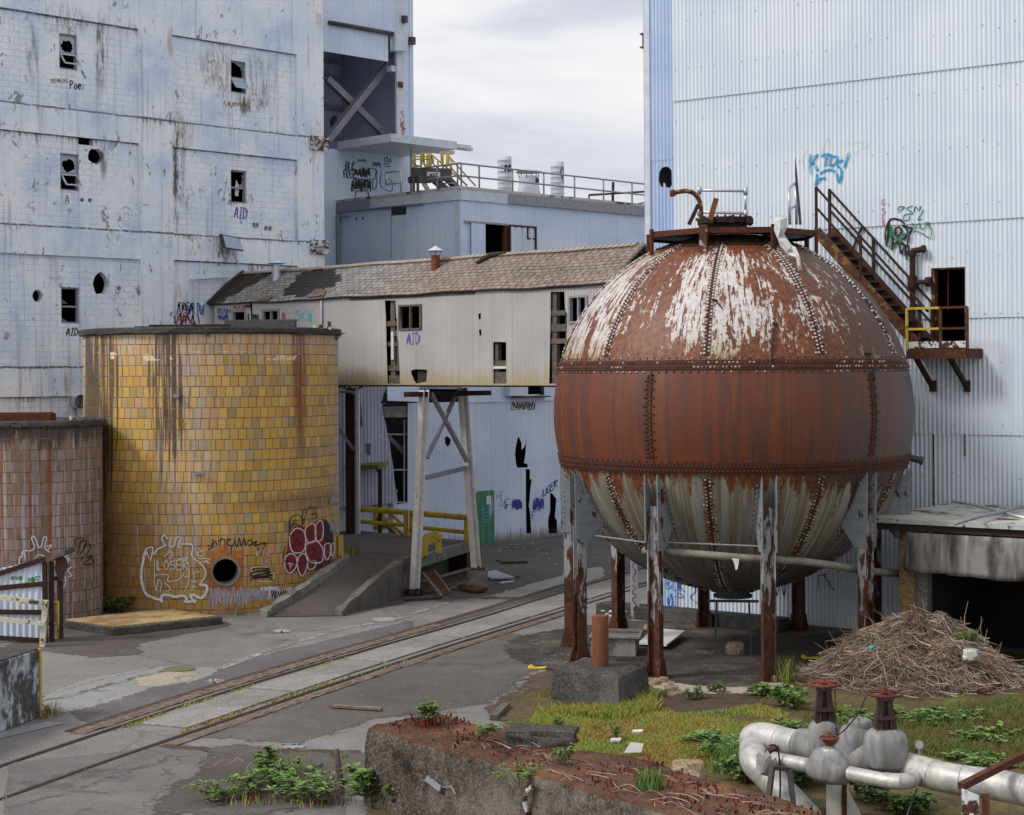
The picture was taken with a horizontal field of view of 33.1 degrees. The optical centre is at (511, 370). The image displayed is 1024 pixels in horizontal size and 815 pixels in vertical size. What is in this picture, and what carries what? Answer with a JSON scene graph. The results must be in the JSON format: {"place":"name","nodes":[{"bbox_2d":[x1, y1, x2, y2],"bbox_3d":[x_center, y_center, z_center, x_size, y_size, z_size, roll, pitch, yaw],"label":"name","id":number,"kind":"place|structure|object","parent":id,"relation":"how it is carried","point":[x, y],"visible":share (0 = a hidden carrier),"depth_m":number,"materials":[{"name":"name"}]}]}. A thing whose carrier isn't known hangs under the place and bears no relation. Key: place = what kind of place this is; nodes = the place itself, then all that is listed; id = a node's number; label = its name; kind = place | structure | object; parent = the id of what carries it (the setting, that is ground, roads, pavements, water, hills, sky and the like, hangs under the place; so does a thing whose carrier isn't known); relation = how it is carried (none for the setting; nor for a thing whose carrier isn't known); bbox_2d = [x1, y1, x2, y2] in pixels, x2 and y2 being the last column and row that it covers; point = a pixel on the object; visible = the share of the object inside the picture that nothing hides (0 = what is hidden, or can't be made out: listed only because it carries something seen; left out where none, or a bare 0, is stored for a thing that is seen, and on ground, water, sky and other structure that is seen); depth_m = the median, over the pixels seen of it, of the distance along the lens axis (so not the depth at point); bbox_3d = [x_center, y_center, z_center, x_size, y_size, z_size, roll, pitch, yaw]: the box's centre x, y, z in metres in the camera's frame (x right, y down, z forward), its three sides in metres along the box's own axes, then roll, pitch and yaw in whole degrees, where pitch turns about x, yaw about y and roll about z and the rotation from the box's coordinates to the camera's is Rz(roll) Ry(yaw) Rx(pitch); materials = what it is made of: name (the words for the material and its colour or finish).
{"place":"outdoors","nodes":[
{"label":"outdoors","id":0,"kind":"place"},
{"bbox_2d":[204,633,536,743],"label":"road","id":1,"kind":"structure","parent":0,"point":[481,672],"depth_m":35.63,"materials":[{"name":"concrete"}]},
{"bbox_2d":[163,701,301,745],"bbox_3d":[-5.260,6.710,32.879,0.305,0.049,4.372,0,0,24],"label":"track timber","id":2,"kind":"object","parent":1,"relation":"on","point":[206,732],"visible":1,"depth_m":32.63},
{"bbox_2d":[180,659,407,733],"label":"track grass","id":3,"kind":"structure","parent":1,"relation":"on","point":[231,713],"depth_m":35.00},
{"bbox_2d":[293,666,402,700],"bbox_3d":[-3.461,6.697,36.928,0.304,0.051,4.275,0,0,24],"label":"track timber","id":4,"kind":"object","parent":1,"relation":"on","point":[347,684],"visible":1,"depth_m":36.74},
{"bbox_2d":[396,634,499,666],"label":"track timber","id":5,"kind":"object","parent":1,"relation":"on","point":[442,652],"visible":1,"depth_m":40.96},
{"bbox_2d":[0,582,1023,814],"bbox_3d":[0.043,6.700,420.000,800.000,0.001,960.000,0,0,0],"label":"ground","id":6,"kind":"structure","parent":0,"point":[247,634],"depth_m":40.70,"materials":[{"name":"concrete"}]},
{"bbox_2d":[0,647,41,731],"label":"concrete bulkhead","id":7,"kind":"object","parent":6,"relation":"on","point":[20,685],"visible":1,"depth_m":32.85,"materials":[{"name":"grey concrete"}]},
{"bbox_2d":[0,417,105,625],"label":"tiled tank","id":8,"kind":"object","parent":6,"relation":"on","point":[51,488],"visible":0.89,"depth_m":45.82,"materials":[{"name":"tile"}]},
{"bbox_2d":[0,412,55,420],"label":"steel hatch","id":9,"kind":"object","parent":8,"relation":"on","point":[23,416],"visible":0.79,"depth_m":46.30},
{"bbox_2d":[42,651,177,696],"bbox_3d":[-9.197,6.755,38.849,3.714,0.001,6.684,0,0,-15],"label":"pale apron","id":10,"kind":"object","parent":6,"relation":"on","point":[65,668],"visible":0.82,"depth_m":39.29,"materials":[{"name":"concrete"}]},
{"bbox_2d":[6,621,230,657],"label":"dirty apron","id":11,"kind":"object","parent":6,"relation":"on","point":[83,643],"visible":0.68,"depth_m":42.76,"materials":[{"name":"concrete"}]},
{"bbox_2d":[0,595,48,646],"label":"railing","id":12,"kind":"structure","parent":11,"relation":"on","point":[42,623],"depth_m":42.01,"materials":[{"name":"metal"}]},
{"bbox_2d":[0,547,75,642],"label":"tin hut","id":13,"kind":"object","parent":11,"relation":"on","point":[27,579],"visible":0.94,"depth_m":42.80,"materials":[{"name":"metal"}]},
{"bbox_2d":[64,609,221,635],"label":"platform","id":14,"kind":"structure","parent":11,"relation":"on","point":[139,622],"depth_m":45.01,"materials":[{"name":"concrete"}]},
{"bbox_2d":[42,665,221,713],"bbox_3d":[-8.530,6.747,36.680,2.626,0.001,6.091,0,0,29],"label":"concrete patch","id":15,"kind":"object","parent":6,"relation":"on","point":[90,692],"visible":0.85,"depth_m":36.41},
{"bbox_2d":[135,672,197,686],"bbox_3d":[-7.630,6.737,37.597,1.577,0.001,2.118,0,0,0],"label":"tan patch","id":16,"kind":"object","parent":15,"relation":"on","point":[161,678],"visible":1,"depth_m":37.61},
{"bbox_2d":[0,0,328,416],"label":"concrete building","id":17,"kind":"structure","parent":6,"relation":"on","point":[151,151],"depth_m":58.08,"materials":[{"name":"grey paint"}]},
{"bbox_2d":[60,153,81,190],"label":"window","id":18,"kind":"structure","parent":17,"relation":"in","point":[63,157],"depth_m":56.21,"materials":[{"name":"grey paint"}]},
{"bbox_2d":[3,746,348,814],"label":"foreground patch","id":19,"kind":"object","parent":6,"relation":"on","point":[142,779],"visible":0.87,"depth_m":27.99,"materials":[{"name":"concrete"}]},
{"bbox_2d":[151,744,364,814],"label":"silt","id":20,"kind":"object","parent":19,"relation":"on","point":[180,799],"visible":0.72,"depth_m":27.88,"materials":[{"name":"soil"}]},
{"bbox_2d":[190,768,264,801],"bbox_3d":[-4.394,6.537,27.014,1.351,0.392,0.752,0,0,-44],"label":"bramble","id":21,"kind":"object","parent":20,"relation":"on","point":[215,788],"visible":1,"depth_m":26.95,"materials":[{"name":"green plant"}]},
{"bbox_2d":[250,745,281,777],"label":"bramble","id":22,"kind":"object","parent":20,"relation":"on","point":[257,759],"visible":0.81,"depth_m":28.46,"materials":[{"name":"green plant"}]},
{"bbox_2d":[220,756,335,790],"bbox_3d":[-3.630,6.534,27.765,1.664,0.390,1.695,0,0,23],"label":"bramble","id":23,"kind":"object","parent":20,"relation":"on","point":[271,772],"visible":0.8,"depth_m":27.82,"materials":[{"name":"green plant"}]},
{"bbox_2d":[262,773,338,802],"bbox_3d":[-3.214,6.527,26.872,0.964,0.396,1.140,0,0,-44],"label":"bramble","id":24,"kind":"object","parent":20,"relation":"on","point":[314,791],"visible":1,"depth_m":26.77,"materials":[{"name":"green plant"}]},
{"bbox_2d":[159,745,360,753],"bbox_3d":[-4.456,6.719,30.427,4.090,0.001,0.766,0,0,11],"label":"road crack","id":25,"kind":"object","parent":19,"relation":"on","point":[284,750],"visible":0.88,"depth_m":30.46,"materials":[{"name":"asphalt"}]},
{"bbox_2d":[78,326,341,613],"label":"tiled tank","id":26,"kind":"object","parent":6,"relation":"on","point":[220,444],"visible":0.91,"depth_m":48.04,"materials":[{"name":"yellow tile"}]},
{"bbox_2d":[224,319,296,326],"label":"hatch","id":27,"kind":"object","parent":26,"relation":"on","point":[268,323],"visible":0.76,"depth_m":49.09,"materials":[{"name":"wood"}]},
{"bbox_2d":[140,689,289,727],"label":"track slab","id":28,"kind":"structure","parent":6,"relation":"on","point":[203,712],"depth_m":34.12,"materials":[{"name":"concrete"}]},
{"bbox_2d":[71,621,413,723],"bbox_3d":[-5.580,6.731,39.513,1.909,0.001,14.374,0,0,27],"label":"road band","id":29,"kind":"object","parent":6,"relation":"on","point":[127,703],"visible":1,"depth_m":38.62,"materials":[{"name":"grey concrete"}]},
{"bbox_2d":[65,583,563,730],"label":"gutter dirt","id":30,"kind":"structure","parent":6,"relation":"on","point":[246,675],"depth_m":39.30,"materials":[{"name":"soil"}]},
{"bbox_2d":[249,659,382,691],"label":"track slab","id":31,"kind":"structure","parent":6,"relation":"on","point":[305,679],"depth_m":37.72,"materials":[{"name":"concrete"}]},
{"bbox_2d":[0,567,641,766],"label":"rail","id":32,"kind":"object","parent":6,"relation":"on","point":[15,760],"visible":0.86,"depth_m":37.23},
{"bbox_2d":[0,568,642,767],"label":"rail groove","id":33,"kind":"object","parent":6,"relation":"on","point":[279,676],"visible":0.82,"depth_m":37.86,"materials":[{"name":"metal"}]},
{"bbox_2d":[0,584,646,800],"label":"rail","id":34,"kind":"object","parent":6,"relation":"on","point":[56,778],"visible":0.7,"depth_m":33.66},
{"bbox_2d":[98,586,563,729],"bbox_3d":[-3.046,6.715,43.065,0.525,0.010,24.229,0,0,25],"label":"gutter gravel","id":35,"kind":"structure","parent":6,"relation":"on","point":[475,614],"depth_m":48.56,"materials":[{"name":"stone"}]},
{"bbox_2d":[70,690,213,734],"bbox_3d":[-7.239,6.721,33.987,0.360,0.050,4.434,0,0,22],"label":"track timber","id":36,"kind":"object","parent":35,"relation":"on","point":[135,714],"visible":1,"depth_m":33.77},
{"bbox_2d":[204,654,336,690],"bbox_3d":[-5.309,6.713,38.353,0.367,0.043,4.863,0,0,25],"label":"track timber","id":37,"kind":"object","parent":35,"relation":"on","point":[247,679],"visible":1,"depth_m":38.12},
{"bbox_2d":[328,624,445,654],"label":"track timber","id":38,"kind":"object","parent":35,"relation":"on","point":[379,641],"visible":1,"depth_m":42.76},
{"bbox_2d":[18,585,646,793],"bbox_3d":[0.354,6.691,45.283,0.591,0.013,39.466,0,0,25],"label":"rail groove","id":39,"kind":"object","parent":6,"relation":"on","point":[290,699],"visible":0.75,"depth_m":34.67,"materials":[{"name":"metal"}]},
{"bbox_2d":[259,531,469,617],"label":"loading dock","id":40,"kind":"object","parent":6,"relation":"on","point":[377,572],"visible":0.87,"depth_m":50.19,"materials":[{"name":"concrete"}]},
{"bbox_2d":[338,386,368,533],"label":"bridge column","id":41,"kind":"structure","parent":40,"relation":"on","point":[351,436],"depth_m":60.35,"materials":[{"name":"metal"}]},
{"bbox_2d":[360,506,408,536],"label":"yellow railing","id":42,"kind":"object","parent":40,"relation":"on","point":[405,513],"visible":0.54,"depth_m":59.84,"materials":[{"name":"metal"}]},
{"bbox_2d":[422,530,441,557],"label":"yellow barrier","id":43,"kind":"object","parent":40,"relation":"on","point":[433,537],"visible":1,"depth_m":52.21,"materials":[{"name":"metal"}]},
{"bbox_2d":[409,510,468,545],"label":"yellow railing","id":44,"kind":"object","parent":40,"relation":"on","point":[448,516],"visible":0.74,"depth_m":57.70,"materials":[{"name":"metal"}]},
{"bbox_2d":[323,0,472,265],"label":"corrugated tower","id":45,"kind":"structure","parent":6,"relation":"on","point":[368,89],"depth_m":72.38,"materials":[{"name":"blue metal"}]},
{"bbox_2d":[323,23,387,61],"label":"door panel","id":46,"kind":"structure","parent":45,"relation":"in","point":[336,39],"depth_m":71.22,"materials":[{"name":"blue metal"}]},
{"bbox_2d":[345,635,461,661],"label":"track slab","id":47,"kind":"structure","parent":6,"relation":"on","point":[402,649],"depth_m":41.33,"materials":[{"name":"concrete"}]},
{"bbox_2d":[223,528,646,609],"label":"yard","id":48,"kind":"structure","parent":6,"relation":"on","point":[539,569],"depth_m":59.63,"materials":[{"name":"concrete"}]},
{"bbox_2d":[404,388,490,595],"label":"trestle","id":49,"kind":"object","parent":48,"relation":"on","point":[476,573],"visible":0.93,"depth_m":52.49,"materials":[{"name":"metal"}]},
{"bbox_2d":[555,581,640,598],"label":"track slab","id":50,"kind":"structure","parent":48,"relation":"on","point":[599,589],"depth_m":52.22,"materials":[{"name":"concrete"}]},
{"bbox_2d":[428,614,530,637],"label":"track slab","id":51,"kind":"structure","parent":6,"relation":"on","point":[480,625],"depth_m":44.97,"materials":[{"name":"concrete"}]},
{"bbox_2d":[336,162,644,543],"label":"annex","id":52,"kind":"object","parent":6,"relation":"on","point":[516,465],"visible":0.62,"depth_m":67.21,"materials":[{"name":"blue metal"}]},
{"bbox_2d":[345,461,388,532],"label":"awning","id":53,"kind":"object","parent":52,"relation":"attached to","point":[375,465],"visible":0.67,"depth_m":61.26,"materials":[{"name":"metal"}]},
{"bbox_2d":[408,153,475,191],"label":"roof stair","id":54,"kind":"object","parent":52,"relation":"on","point":[420,175],"visible":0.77,"depth_m":67.77,"materials":[{"name":"metal"}]},
{"bbox_2d":[471,223,485,254],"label":"left door","id":55,"kind":"structure","parent":52,"relation":"in","point":[478,238],"depth_m":66.15,"materials":[{"name":"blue metal"}]},
{"bbox_2d":[477,490,494,543],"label":"green door","id":56,"kind":"structure","parent":52,"relation":"in","point":[486,526],"depth_m":66.45,"materials":[{"name":"paint"}]},
{"bbox_2d":[497,156,511,190],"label":"roof flue","id":57,"kind":"object","parent":52,"relation":"on","point":[505,162],"visible":0.8,"depth_m":69.36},
{"bbox_2d":[508,225,536,251],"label":"right door","id":58,"kind":"structure","parent":52,"relation":"in","point":[520,237],"depth_m":67.81,"materials":[{"name":"metal"}]},
{"bbox_2d":[516,168,541,193],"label":"roof ventilator","id":59,"kind":"object","parent":52,"relation":"on","point":[529,188],"visible":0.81,"depth_m":70.26,"materials":[{"name":"grey paint"}]},
{"bbox_2d":[550,161,563,195],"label":"roof flue","id":60,"kind":"object","parent":52,"relation":"on","point":[557,167],"visible":0.84,"depth_m":71.57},
{"bbox_2d":[483,670,552,713],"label":"moss verge","id":61,"kind":"structure","parent":6,"relation":"on","point":[541,679],"depth_m":36.50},
{"bbox_2d":[499,597,588,616],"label":"track slab","id":62,"kind":"structure","parent":6,"relation":"on","point":[542,606],"depth_m":48.31,"materials":[{"name":"concrete"}]},
{"bbox_2d":[503,621,855,686],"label":"sphere pad","id":63,"kind":"object","parent":6,"relation":"on","point":[691,657],"visible":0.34,"depth_m":40.75,"materials":[{"name":"grey concrete"}]},
{"bbox_2d":[589,629,643,656],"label":"concrete trough","id":64,"kind":"object","parent":63,"relation":"on","point":[623,642],"visible":0.76,"depth_m":40.14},
{"bbox_2d":[596,601,789,632],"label":"foundation kerb","id":65,"kind":"structure","parent":63,"relation":"on","point":[728,619],"depth_m":45.09,"materials":[{"name":"concrete"}]},
{"bbox_2d":[649,681,783,693],"bbox_3d":[4.108,6.644,36.187,3.353,0.001,1.964,0,0,15],"label":"kerb arc","id":66,"kind":"object","parent":63,"relation":"on","point":[730,690],"visible":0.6,"depth_m":35.92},
{"bbox_2d":[554,158,923,682],"bbox_3d":[5.291,0.772,40.688,8.645,11.792,8.420,0,0,7],"label":"sphere tank","id":67,"kind":"object","parent":63,"relation":"on","point":[730,384],"visible":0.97,"depth_m":37.58,"materials":[{"name":"metal"}]},
{"bbox_2d":[642,547,898,576],"bbox_3d":[6.076,4.320,38.020,6.277,0.902,1.624,0,0,-14],"label":"slung pipe","id":68,"kind":"object","parent":67,"relation":"hanging from","point":[736,558],"visible":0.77,"depth_m":37.32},
{"bbox_2d":[640,0,1023,628],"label":"white building","id":69,"kind":"structure","parent":6,"relation":"on","point":[896,127],"depth_m":43.44,"materials":[{"name":"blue metal"}]},
{"bbox_2d":[206,242,645,386],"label":"gallery bridge","id":70,"kind":"structure","parent":69,"relation":"attached to","point":[500,319],"depth_m":51.85,"materials":[{"name":"grey metal"}]},
{"bbox_2d":[814,186,938,348],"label":"sphere stair","id":71,"kind":"object","parent":69,"relation":"attached to","point":[840,249],"visible":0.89,"depth_m":43.21,"materials":[{"name":"metal"}]},
{"bbox_2d":[907,245,932,348],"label":"standpipe","id":72,"kind":"object","parent":69,"relation":"attached to","point":[913,282],"visible":0.92,"depth_m":42.79,"materials":[{"name":"metal"}]},
{"bbox_2d":[905,306,981,391],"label":"balcony","id":73,"kind":"object","parent":69,"relation":"attached to","point":[960,349],"depth_m":41.77,"materials":[{"name":"metal"}]},
{"bbox_2d":[876,503,1023,648],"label":"lean to","id":74,"kind":"object","parent":6,"relation":"on","point":[998,606],"visible":0.41,"depth_m":39.67,"materials":[{"name":"concrete"}]},
{"bbox_2d":[904,532,1023,581],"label":"hanging tarp","id":75,"kind":"object","parent":74,"relation":"hanging from","point":[995,558],"visible":1,"depth_m":37.63,"materials":[{"name":"fabric"}]},
{"bbox_2d":[413,0,643,203],"label":"sky","id":76,"kind":"structure","parent":0,"point":[536,83],"materials":[{"name":"white"}]},
{"bbox_2d":[490,567,605,596],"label":"pale pavement","id":77,"kind":"structure","parent":0,"point":[593,573],"depth_m":53.72,"materials":[{"name":"concrete"}]},
{"bbox_2d":[360,652,1023,814],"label":"weedy ground","id":78,"kind":"structure","parent":0,"point":[522,708],"depth_m":32.87,"materials":[{"name":"plant"}]},
{"bbox_2d":[335,761,379,807],"bbox_3d":[-2.150,6.392,26.659,1.280,0.650,1.090,0,0,-20],"label":"bramble","id":79,"kind":"object","parent":78,"relation":"on","point":[359,772],"visible":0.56,"depth_m":26.39,"materials":[{"name":"green plant"}]},
{"bbox_2d":[363,711,825,814],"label":"concrete ruin","id":80,"kind":"object","parent":78,"relation":"on","point":[448,765],"visible":0.91,"depth_m":24.24,"materials":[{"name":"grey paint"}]},
{"bbox_2d":[487,762,542,786],"bbox_3d":[0.110,5.557,23.616,0.799,0.293,0.591,0,0,-21],"label":"creeper","id":81,"kind":"object","parent":80,"relation":"on","point":[520,774],"visible":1,"depth_m":23.64,"materials":[{"name":"green plant"}]},
{"bbox_2d":[505,723,579,748],"bbox_3d":[0.444,5.384,25.335,1.065,0.268,0.536,0,0,9],"label":"loose block","id":82,"kind":"object","parent":80,"relation":"on","point":[547,735],"depth_m":25.12,"materials":[{"name":"concrete"}]},
{"bbox_2d":[631,765,665,791],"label":"grass tuft","id":83,"kind":"object","parent":80,"relation":"on","point":[654,782],"visible":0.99,"depth_m":22.55,"materials":[{"name":"green plant"}]},
{"bbox_2d":[671,758,707,779],"bbox_3d":[2.417,5.532,23.683,0.480,0.325,0.352,0,0,32],"label":"stone","id":84,"kind":"object","parent":80,"relation":"on","point":[696,767],"visible":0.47,"depth_m":23.56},
{"bbox_2d":[535,687,664,721],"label":"tall grass","id":85,"kind":"structure","parent":78,"relation":"on","point":[645,702],"depth_m":33.36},
{"bbox_2d":[551,614,649,706],"bbox_3d":[1.808,5.844,35.122,2.189,1.730,1.633,0,0,41],"label":"pipe footing","id":86,"kind":"object","parent":78,"relation":"on","point":[599,675],"visible":0.96,"depth_m":34.69,"materials":[{"name":"concrete"}]},
{"bbox_2d":[529,703,789,769],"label":"grass","id":87,"kind":"structure","parent":78,"relation":"on","point":[686,724],"depth_m":31.83,"materials":[{"name":"plant"}]},
{"bbox_2d":[657,692,763,715],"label":"puddle","id":88,"kind":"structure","parent":78,"relation":"on","point":[706,702],"depth_m":34.47,"materials":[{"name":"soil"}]},
{"bbox_2d":[689,730,738,757],"bbox_3d":[3.656,6.461,29.477,1.249,0.442,1.203,0,0,32],"label":"bramble","id":89,"kind":"object","parent":78,"relation":"on","point":[713,736],"visible":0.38,"depth_m":29.62,"materials":[{"name":"green plant"}]},
{"bbox_2d":[703,733,741,775],"bbox_3d":[3.607,6.377,28.589,1.008,0.600,0.878,0,0,-32],"label":"grass tuft","id":90,"kind":"object","parent":78,"relation":"on","point":[723,754],"visible":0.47,"depth_m":28.62,"materials":[{"name":"green plant"}]},
{"bbox_2d":[706,754,751,782],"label":"bramble","id":91,"kind":"object","parent":78,"relation":"on","point":[733,764],"visible":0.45,"depth_m":27.92,"materials":[{"name":"green plant"}]},
{"bbox_2d":[766,765,795,803],"bbox_3d":[3.927,6.244,25.345,0.530,0.824,0.384,0,0,0],"label":"pipe stand","id":92,"kind":"object","parent":78,"relation":"on","point":[771,775],"visible":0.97,"depth_m":25.35,"materials":[{"name":"metal"}]},
{"bbox_2d":[755,732,920,789],"bbox_3d":[4.755,5.667,25.285,2.668,0.776,0.959,0,0,36],"label":"slim pipe","id":93,"kind":"object","parent":92,"relation":"on","point":[828,763],"visible":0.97,"depth_m":24.93,"materials":[{"name":"metal"}]},
{"bbox_2d":[763,686,808,706],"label":"bramble","id":94,"kind":"object","parent":78,"relation":"on","point":[792,698],"visible":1,"depth_m":33.90,"materials":[{"name":"green plant"}]},
{"bbox_2d":[826,784,860,814],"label":"support board","id":95,"kind":"object","parent":78,"relation":"on","point":[839,800],"visible":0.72,"depth_m":25.60,"materials":[{"name":"wood"}]},
{"bbox_2d":[739,722,1023,814],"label":"steam pipe","id":96,"kind":"object","parent":78,"relation":"on","point":[938,775],"visible":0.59,"depth_m":25.48,"materials":[{"name":"metal"}]},
{"bbox_2d":[807,678,840,753],"bbox_3d":[4.738,5.264,26.096,0.514,1.187,0.514,0,0,0],"label":"gate valve","id":97,"kind":"object","parent":96,"relation":"attached to","point":[822,722],"visible":0.88,"depth_m":26.01,"materials":[{"name":"grey metal"}]},
{"bbox_2d":[838,716,871,760],"bbox_3d":[5.173,5.640,25.844,0.556,0.862,0.556,0,0,0],"label":"jacketed fitting","id":98,"kind":"object","parent":96,"relation":"on","point":[851,737],"visible":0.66,"depth_m":25.67,"materials":[{"name":"grey fabric"}]},
{"bbox_2d":[862,688,908,771],"bbox_3d":[5.436,5.207,25.058,0.646,1.164,0.650,0,0,0],"label":"gate valve","id":99,"kind":"object","parent":96,"relation":"attached to","point":[885,745],"visible":0.99,"depth_m":24.86,"materials":[{"name":"grey metal"}]},
{"bbox_2d":[957,752,1023,814],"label":"pipe bracket","id":100,"kind":"object","parent":96,"relation":"attached to","point":[970,803],"visible":1,"depth_m":23.03,"materials":[{"name":"metal"}]},
{"bbox_2d":[862,788,925,813],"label":"bramble","id":101,"kind":"object","parent":78,"relation":"on","point":[896,801],"visible":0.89,"depth_m":25.81,"materials":[{"name":"green plant"}]},
{"bbox_2d":[786,599,1023,698],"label":"stem heap","id":102,"kind":"object","parent":78,"relation":"on","point":[910,654],"visible":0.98,"depth_m":35.92,"materials":[{"name":"plant"}]},
{"bbox_2d":[903,705,989,724],"bbox_3d":[8.184,6.543,32.512,1.586,0.222,1.513,0,0,27],"label":"bramble","id":103,"kind":"object","parent":78,"relation":"on","point":[967,714],"visible":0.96,"depth_m":32.61,"materials":[{"name":"green plant"}]},
{"bbox_2d":[940,749,1023,767],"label":"bramble","id":104,"kind":"object","parent":78,"relation":"on","point":[987,762],"visible":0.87,"depth_m":28.92,"materials":[{"name":"green plant"}]},
{"bbox_2d":[946,720,1023,742],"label":"bramble","id":105,"kind":"object","parent":78,"relation":"on","point":[966,734],"visible":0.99,"depth_m":31.05,"materials":[{"name":"green plant"}]},
{"bbox_2d":[802,694,1023,765],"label":"rough grass","id":106,"kind":"structure","parent":0,"point":[938,744],"depth_m":31.66,"materials":[{"name":"plant"}]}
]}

